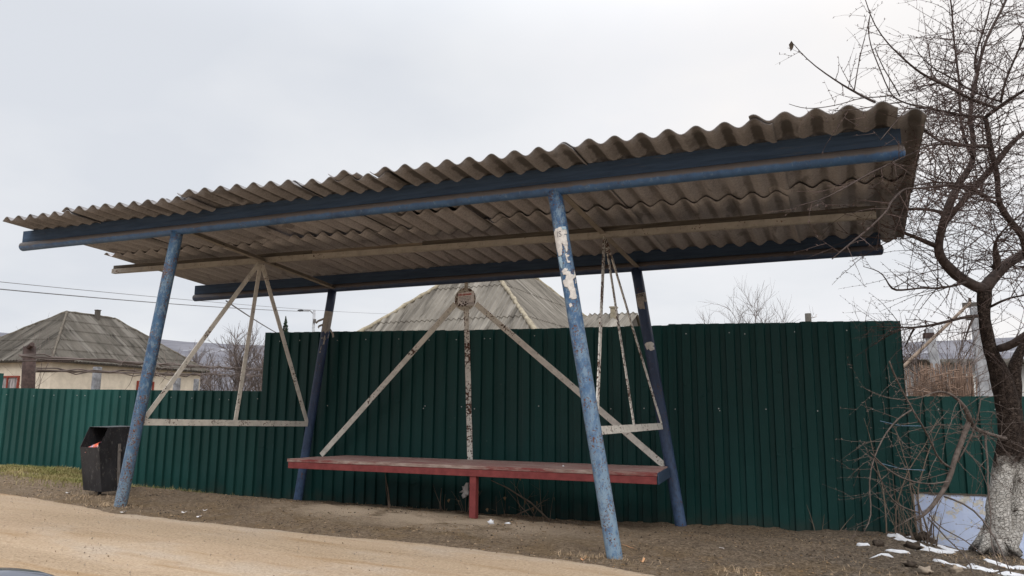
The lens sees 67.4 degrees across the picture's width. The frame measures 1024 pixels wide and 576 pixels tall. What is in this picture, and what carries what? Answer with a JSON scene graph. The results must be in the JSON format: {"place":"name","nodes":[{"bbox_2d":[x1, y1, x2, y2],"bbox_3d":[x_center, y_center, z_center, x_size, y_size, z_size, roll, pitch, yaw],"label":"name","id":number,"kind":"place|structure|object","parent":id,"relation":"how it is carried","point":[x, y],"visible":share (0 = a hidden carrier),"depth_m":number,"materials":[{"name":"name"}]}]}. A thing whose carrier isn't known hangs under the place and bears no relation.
{"place":"outdoors","nodes":[
{"label":"outdoors","id":0,"kind":"place"},
{"bbox_2d":[34,367,262,377],"bbox_3d":[-8.889,2.397,21.482,0.107,0.841,17.364,1,-9,-6],"label":"trellis rail","id":1,"kind":"object","parent":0,"point":[44,369],"visible":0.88,"depth_m":16.77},
{"bbox_2d":[118,349,260,389],"bbox_3d":[-9.135,2.634,23.117,1.310,1.433,13.883,2,-9,-7],"label":"grape vine","id":2,"kind":"object","parent":1,"relation":"attached to","point":[225,371],"visible":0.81,"depth_m":22.11,"materials":[{"name":"brown plant"}]},
{"bbox_2d":[4,282,379,313],"bbox_3d":[-10.318,0.670,33.079,0.014,4.175,38.992,-1,-9,6],"label":"overhead wire","id":3,"kind":"object","parent":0,"point":[153,296],"visible":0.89,"depth_m":22.94,"materials":[{"name":"black metal"}]},
{"bbox_2d":[226,300,274,331],"bbox_3d":[-5.341,0.720,16.252,0.022,0.383,8.882,2,-10,-11],"label":"overhead wire","id":4,"kind":"object","parent":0,"point":[249,316],"visible":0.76,"depth_m":14.31,"materials":[{"name":"grey metal"}]},
{"bbox_2d":[0,496,615,575],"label":"road grit","id":5,"kind":"object","parent":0,"point":[226,539],"visible":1,"depth_m":5.18,"materials":[{"name":"beige gravel"}]},
{"bbox_2d":[0,493,654,575],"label":"road","id":6,"kind":"structure","parent":0,"point":[410,559],"depth_m":5.07,"materials":[{"name":"brown soil"}]},
{"bbox_2d":[0,568,53,575],"bbox_3d":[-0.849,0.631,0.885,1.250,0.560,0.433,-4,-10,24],"label":"car","id":7,"kind":"object","parent":6,"relation":"on","point":[14,572],"visible":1,"depth_m":0.99,"materials":[{"name":"grey paint"}]},
{"bbox_2d":[0,471,1023,575],"bbox_3d":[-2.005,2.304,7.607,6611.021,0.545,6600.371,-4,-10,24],"label":"ground","id":8,"kind":"structure","parent":0,"point":[573,539],"depth_m":6.19,"materials":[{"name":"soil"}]},
{"bbox_2d":[0,373,3,387],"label":"gate panel","id":9,"kind":"structure","parent":8,"relation":"on","point":[1,379],"depth_m":11.47,"materials":[{"name":"green metal"}]},
{"bbox_2d":[21,342,35,387],"bbox_3d":[-10.024,2.403,15.807,0.288,2.550,0.472,1,-9,-5],"label":"rusty pipe post","id":10,"kind":"object","parent":8,"relation":"on","point":[28,376],"visible":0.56,"depth_m":15.84,"materials":[{"name":"brown metal"}]},
{"bbox_2d":[0,319,62,388],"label":"bare tree","id":11,"kind":"object","parent":8,"relation":"on","point":[41,364],"visible":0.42,"depth_m":20.95,"materials":[{"name":"brown plant"}]},
{"bbox_2d":[91,367,101,389],"bbox_3d":[-8.657,2.666,15.854,0.140,2.060,0.140,-4,-10,24],"label":"trellis post","id":12,"kind":"object","parent":8,"relation":"on","point":[96,381],"visible":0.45,"depth_m":15.94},
{"bbox_2d":[18,354,260,371],"bbox_3d":[-8.873,2.168,21.170,0.105,0.897,17.839,1,-9,-6],"label":"trellis rail","id":13,"kind":"object","parent":12,"relation":"attached to","point":[46,358],"visible":0.85,"depth_m":15.39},
{"bbox_2d":[0,309,209,390],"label":"cream house","id":14,"kind":"structure","parent":8,"relation":"on","point":[97,334],"depth_m":34.31,"materials":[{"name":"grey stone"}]},
{"bbox_2d":[2,376,19,387],"bbox_3d":[-21.065,4.317,31.973,1.300,1.300,0.080,-3,-10,19],"label":"window","id":15,"kind":"structure","parent":14,"relation":"in","point":[8,381],"depth_m":31.97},
{"bbox_2d":[136,381,154,389],"bbox_3d":[-17.162,4.984,35.849,0.080,1.250,1.000,-3,-10,19],"label":"window","id":16,"kind":"structure","parent":14,"relation":"in","point":[152,388],"depth_m":35.55,"materials":[{"name":"red wood"}]},
{"bbox_2d":[80,426,129,494],"bbox_3d":[-4.235,1.851,8.035,0.366,0.801,0.460,-4,-10,24],"label":"litter bin","id":17,"kind":"object","parent":8,"relation":"on","point":[101,464],"visible":0.71,"depth_m":7.89,"materials":[{"name":"black metal"}]},
{"bbox_2d":[0,464,253,496],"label":"grass","id":18,"kind":"structure","parent":8,"relation":"on","point":[70,474],"depth_m":9.85,"materials":[{"name":"green plant"}]},
{"bbox_2d":[0,388,261,496],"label":"metal fence","id":19,"kind":"object","parent":8,"relation":"on","point":[45,427],"visible":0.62,"depth_m":10.20,"materials":[{"name":"green metal"}]},
{"bbox_2d":[173,378,180,389],"bbox_3d":[-9.592,3.617,21.809,0.160,2.100,0.160,-4,-10,24],"label":"trellis post","id":20,"kind":"object","parent":8,"relation":"on","point":[178,384],"visible":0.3,"depth_m":21.89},
{"bbox_2d":[193,379,198,389],"bbox_3d":[-10.698,4.192,25.826,0.140,2.250,0.140,-4,-10,24],"label":"trellis post","id":21,"kind":"object","parent":8,"relation":"on","point":[196,385],"visible":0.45,"depth_m":25.93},
{"bbox_2d":[189,340,221,390],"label":"bare tree","id":22,"kind":"object","parent":8,"relation":"on","point":[202,380],"visible":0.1,"depth_m":44.13,"materials":[{"name":"plant"}]},
{"bbox_2d":[185,320,264,390],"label":"bare tree","id":23,"kind":"object","parent":8,"relation":"on","point":[234,355],"visible":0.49,"depth_m":46.39,"materials":[{"name":"plant"}]},
{"bbox_2d":[283,316,287,331],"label":"spruce","id":24,"kind":"object","parent":8,"relation":"on","point":[285,329],"visible":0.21,"depth_m":59.90,"materials":[{"name":"green plant"}]},
{"bbox_2d":[297,309,315,331],"bbox_3d":[-10.751,4.362,39.627,1.140,6.590,0.221,-2,-10,15],"label":"street lamp","id":25,"kind":"object","parent":8,"relation":"on","point":[313,320],"visible":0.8,"depth_m":39.93,"materials":[{"name":"metal"}]},
{"bbox_2d":[0,289,309,311],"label":"overhead wire","id":26,"kind":"object","parent":25,"relation":"attached to","point":[128,300],"visible":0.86,"depth_m":22.54,"materials":[{"name":"black metal"}]},
{"bbox_2d":[385,473,389,507],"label":"dry weed","id":27,"kind":"object","parent":8,"relation":"on","point":[388,498],"visible":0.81,"depth_m":8.13,"materials":[{"name":"brown plant"}]},
{"bbox_2d":[433,486,444,511],"bbox_3d":[-0.775,2.239,8.156,0.140,0.298,0.104,2,-9,-11],"label":"dry weed","id":28,"kind":"object","parent":8,"relation":"on","point":[440,501],"visible":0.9,"depth_m":8.12,"materials":[{"name":"brown plant"}]},
{"bbox_2d":[447,491,481,512],"bbox_3d":[-0.473,2.184,8.024,0.368,0.348,0.210,-1,-9,9],"label":"dead bush","id":29,"kind":"object","parent":8,"relation":"on","point":[448,500],"visible":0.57,"depth_m":8.00,"materials":[{"name":"brown plant"}]},
{"bbox_2d":[460,483,468,497],"bbox_3d":[-0.488,2.099,7.952,0.127,0.163,0.068,-4,-10,24],"label":"paper crumple","id":30,"kind":"object","parent":29,"relation":"in","point":[465,490],"visible":1,"depth_m":7.93,"materials":[{"name":"white paper"}]},
{"bbox_2d":[3,101,926,558],"bbox_3d":[-0.934,0.778,7.207,8.555,3.106,2.930,-4,-10,24],"label":"bus shelter","id":31,"kind":"object","parent":8,"relation":"on","point":[665,199],"visible":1,"depth_m":6.90,"materials":[{"name":"blue paint"}]},
{"bbox_2d":[358,278,586,330],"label":"grey roof house","id":32,"kind":"structure","parent":8,"relation":"on","point":[535,303],"depth_m":24.60,"materials":[{"name":"stone"}]},
{"bbox_2d":[287,455,669,518],"bbox_3d":[-0.401,1.999,7.615,3.954,0.529,0.820,-4,-10,24],"label":"bench","id":33,"kind":"object","parent":8,"relation":"on","point":[474,470],"visible":0.94,"depth_m":7.26,"materials":[{"name":"red wood"}]},
{"bbox_2d":[2,474,1015,575],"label":"soil crumbs","id":34,"kind":"object","parent":8,"relation":"on","point":[533,527],"visible":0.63,"depth_m":6.34,"materials":[{"name":"brown soil"}]},
{"bbox_2d":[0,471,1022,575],"bbox_3d":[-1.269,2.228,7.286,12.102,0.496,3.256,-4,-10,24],"label":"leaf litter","id":35,"kind":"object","parent":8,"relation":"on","point":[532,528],"visible":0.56,"depth_m":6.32,"materials":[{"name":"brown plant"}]},
{"bbox_2d":[486,478,554,520],"bbox_3d":[0.070,2.122,7.715,0.712,0.479,0.260,-2,-10,17],"label":"dead bush","id":36,"kind":"object","parent":8,"relation":"on","point":[520,510],"visible":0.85,"depth_m":7.70,"materials":[{"name":"brown plant"}]},
{"bbox_2d":[491,480,550,520],"bbox_3d":[0.093,2.195,7.901,0.670,0.404,0.018,-3,-10,19],"label":"fallen branch","id":37,"kind":"object","parent":8,"relation":"on","point":[544,515],"visible":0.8,"depth_m":7.88,"materials":[{"name":"brown wood"}]},
{"bbox_2d":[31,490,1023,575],"bbox_3d":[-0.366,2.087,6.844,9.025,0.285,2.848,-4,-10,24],"label":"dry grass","id":38,"kind":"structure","parent":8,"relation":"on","point":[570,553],"depth_m":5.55,"materials":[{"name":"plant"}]},
{"bbox_2d":[255,321,915,533],"bbox_3d":[0.263,1.511,8.411,7.304,2.262,0.156,-3,-10,21],"label":"metal fence","id":39,"kind":"object","parent":8,"relation":"on","point":[759,421],"visible":0.75,"depth_m":8.02,"materials":[{"name":"green metal"}]},
{"bbox_2d":[583,306,639,326],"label":"shed","id":40,"kind":"structure","parent":8,"relation":"on","point":[608,320],"depth_m":25.66,"materials":[{"name":"grey stone"}]},
{"bbox_2d":[698,276,812,323],"bbox_3d":[9.235,2.738,29.601,4.978,6.849,4.849,-4,-10,24],"label":"bare tree","id":41,"kind":"object","parent":8,"relation":"on","point":[756,314],"visible":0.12,"depth_m":29.82,"materials":[{"name":"brown plant"}]},
{"bbox_2d":[805,313,816,321],"bbox_3d":[11.583,3.559,29.461,0.446,5.220,0.260,-17,-19,61],"label":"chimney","id":42,"kind":"object","parent":8,"relation":"on","point":[808,317],"visible":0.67,"depth_m":29.85,"materials":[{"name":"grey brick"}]},
{"bbox_2d":[807,506,855,530],"bbox_3d":[2.925,2.127,7.028,0.417,0.253,0.091,-4,-10,24],"label":"dry weed","id":43,"kind":"object","parent":8,"relation":"on","point":[827,522],"visible":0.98,"depth_m":7.07,"materials":[{"name":"brown plant"}]},
{"bbox_2d":[872,540,884,546],"bbox_3d":[2.951,2.079,6.197,0.131,0.087,0.100,1,-9,-4],"label":"clod","id":44,"kind":"object","parent":8,"relation":"on","point":[879,543],"visible":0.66,"depth_m":6.17,"materials":[{"name":"brown soil"}]},
{"bbox_2d":[764,0,1023,575],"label":"fruit tree","id":45,"kind":"object","parent":8,"relation":"on","point":[1001,532],"visible":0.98,"depth_m":5.60,"materials":[{"name":"brown plant"}]},
{"bbox_2d":[864,418,948,545],"bbox_3d":[3.500,1.706,6.789,0.651,1.102,0.534,-4,-10,24],"label":"dead bush","id":46,"kind":"object","parent":8,"relation":"on","point":[915,521],"visible":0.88,"depth_m":6.72,"materials":[{"name":"brown plant"}]},
{"bbox_2d":[858,305,960,359],"bbox_3d":[8.690,2.630,20.108,5.300,3.974,5.138,-4,-10,24],"label":"bare bush","id":47,"kind":"object","parent":8,"relation":"on","point":[906,333],"visible":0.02,"depth_m":19.43,"materials":[{"name":"brown plant"}]},
{"bbox_2d":[902,560,917,567],"bbox_3d":[2.718,1.895,5.246,0.103,0.064,0.076,-4,-10,24],"label":"clod","id":48,"kind":"object","parent":8,"relation":"on","point":[910,564],"visible":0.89,"depth_m":5.24,"materials":[{"name":"brown soil"}]},
{"bbox_2d":[903,541,922,549],"bbox_3d":[3.232,2.073,6.178,0.151,0.085,0.128,-4,-10,24],"label":"clod","id":49,"kind":"object","parent":8,"relation":"on","point":[912,545],"visible":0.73,"depth_m":6.16,"materials":[{"name":"brown soil"}]},
{"bbox_2d":[905,531,935,543],"bbox_3d":[3.580,2.174,6.679,0.227,0.128,0.195,3,-10,-13],"label":"clod","id":50,"kind":"object","parent":8,"relation":"on","point":[917,537],"visible":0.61,"depth_m":6.64,"materials":[{"name":"brown soil"}]},
{"bbox_2d":[916,566,933,574],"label":"stone","id":51,"kind":"object","parent":8,"relation":"on","point":[923,570],"visible":1,"depth_m":5.04,"materials":[{"name":"beige stone"}]},
{"bbox_2d":[846,300,1023,394],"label":"bare bush","id":52,"kind":"object","parent":8,"relation":"on","point":[957,361],"visible":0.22,"depth_m":12.62,"materials":[{"name":"brown plant"}]},
{"bbox_2d":[904,302,970,367],"bbox_3d":[6.118,0.869,11.372,2.365,1.517,0.062,5,-10,-27],"label":"slanting timber","id":53,"kind":"object","parent":8,"relation":"on","point":[924,346],"visible":0.46,"depth_m":11.44,"materials":[{"name":"grey wood"}]},
{"bbox_2d":[857,533,1023,575],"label":"snow","id":54,"kind":"structure","parent":8,"relation":"on","point":[932,549],"depth_m":5.71,"materials":[{"name":"white snow"}]},
{"bbox_2d":[904,361,979,395],"bbox_3d":[5.112,1.668,9.004,0.982,1.621,0.995,-4,-10,24],"label":"reed stack","id":55,"kind":"object","parent":8,"relation":"on","point":[961,385],"visible":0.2,"depth_m":8.94,"materials":[{"name":"brown plant"}]},
{"bbox_2d":[947,564,963,572],"bbox_3d":[2.916,1.851,5.046,0.100,0.065,0.062,1,-9,-2],"label":"stone","id":56,"kind":"object","parent":8,"relation":"on","point":[954,568],"visible":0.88,"depth_m":5.03,"materials":[{"name":"beige stone"}]},
{"bbox_2d":[903,358,1023,395],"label":"white house","id":57,"kind":"structure","parent":8,"relation":"on","point":[951,364],"depth_m":15.86,"materials":[{"name":"white paint"}]},
{"bbox_2d":[966,374,977,395],"bbox_3d":[9.613,2.250,15.672,0.900,1.000,0.080,-2,-10,12],"label":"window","id":58,"kind":"structure","parent":57,"relation":"in","point":[966,374],"depth_m":15.73,"materials":[{"name":"white"}]},
{"bbox_2d":[906,396,1023,558],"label":"metal fence","id":59,"kind":"object","parent":8,"relation":"on","point":[961,485],"visible":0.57,"depth_m":6.92,"materials":[{"name":"green metal"}]},
{"bbox_2d":[962,298,992,395],"bbox_3d":[8.547,1.897,13.939,0.439,3.420,0.638,-4,-10,24],"label":"concrete pole","id":60,"kind":"object","parent":8,"relation":"on","point":[985,384],"visible":0.29,"depth_m":13.88,"materials":[{"name":"grey concrete"}]},
{"bbox_2d":[0,332,1023,390],"bbox_3d":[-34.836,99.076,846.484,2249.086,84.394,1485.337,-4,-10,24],"label":"hill","id":61,"kind":"structure","parent":0,"point":[183,347],"depth_m":605.10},
{"bbox_2d":[0,0,1023,344],"label":"sky","id":62,"kind":"structure","parent":0,"point":[111,102],"materials":[{"name":"white"}]},
{"bbox_2d":[923,328,939,380],"bbox_3d":[7.782,2.162,13.833,0.671,2.850,0.254,3,-10,-16],"label":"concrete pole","id":63,"kind":"object","parent":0,"point":[934,354],"visible":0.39,"depth_m":13.89,"materials":[{"name":"concrete"}]}
]}

